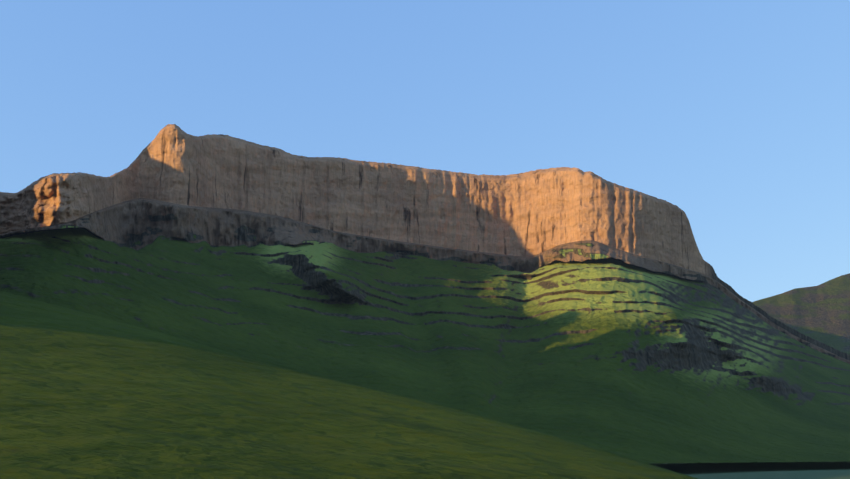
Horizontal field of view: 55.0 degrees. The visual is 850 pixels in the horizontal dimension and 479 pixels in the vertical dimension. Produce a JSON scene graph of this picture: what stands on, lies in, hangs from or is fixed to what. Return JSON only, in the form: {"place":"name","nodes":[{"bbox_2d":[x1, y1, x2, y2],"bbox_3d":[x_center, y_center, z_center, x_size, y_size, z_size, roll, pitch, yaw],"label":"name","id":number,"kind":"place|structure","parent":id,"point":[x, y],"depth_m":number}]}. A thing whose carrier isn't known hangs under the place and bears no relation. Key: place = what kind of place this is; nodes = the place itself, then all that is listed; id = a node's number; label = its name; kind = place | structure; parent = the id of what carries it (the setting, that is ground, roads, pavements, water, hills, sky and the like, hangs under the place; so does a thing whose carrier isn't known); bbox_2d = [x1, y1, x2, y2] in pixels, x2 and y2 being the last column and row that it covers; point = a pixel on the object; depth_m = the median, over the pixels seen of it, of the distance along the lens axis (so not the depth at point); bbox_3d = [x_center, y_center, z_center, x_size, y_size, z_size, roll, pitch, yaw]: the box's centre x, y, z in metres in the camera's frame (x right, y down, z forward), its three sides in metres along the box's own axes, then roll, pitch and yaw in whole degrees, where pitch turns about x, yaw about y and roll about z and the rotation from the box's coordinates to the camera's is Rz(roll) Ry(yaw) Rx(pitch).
{"place":"outdoors","nodes":[
{"label":"outdoors","id":0,"kind":"place"},
{"bbox_2d":[0,291,697,478],"bbox_3d":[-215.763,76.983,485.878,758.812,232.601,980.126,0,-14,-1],"label":"hill terrain","id":1,"kind":"structure","parent":0,"point":[83,395],"depth_m":211.41},
{"bbox_2d":[0,124,849,478],"bbox_3d":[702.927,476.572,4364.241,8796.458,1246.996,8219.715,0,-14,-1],"label":"mountain terrain","id":2,"kind":"structure","parent":0,"point":[584,308],"depth_m":2240.42},
{"bbox_2d":[0,0,849,301],"label":"sky","id":3,"kind":"structure","parent":0,"point":[732,114]},
{"bbox_2d":[650,462,849,478],"bbox_3d":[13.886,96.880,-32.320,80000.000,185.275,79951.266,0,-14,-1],"label":"water","id":4,"kind":"structure","parent":0,"point":[794,470],"depth_m":1228.98},
{"bbox_2d":[752,273,849,353],"bbox_3d":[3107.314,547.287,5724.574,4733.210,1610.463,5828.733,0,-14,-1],"label":"ridge terrain","id":5,"kind":"structure","parent":0,"point":[820,312],"depth_m":5888.45}
]}

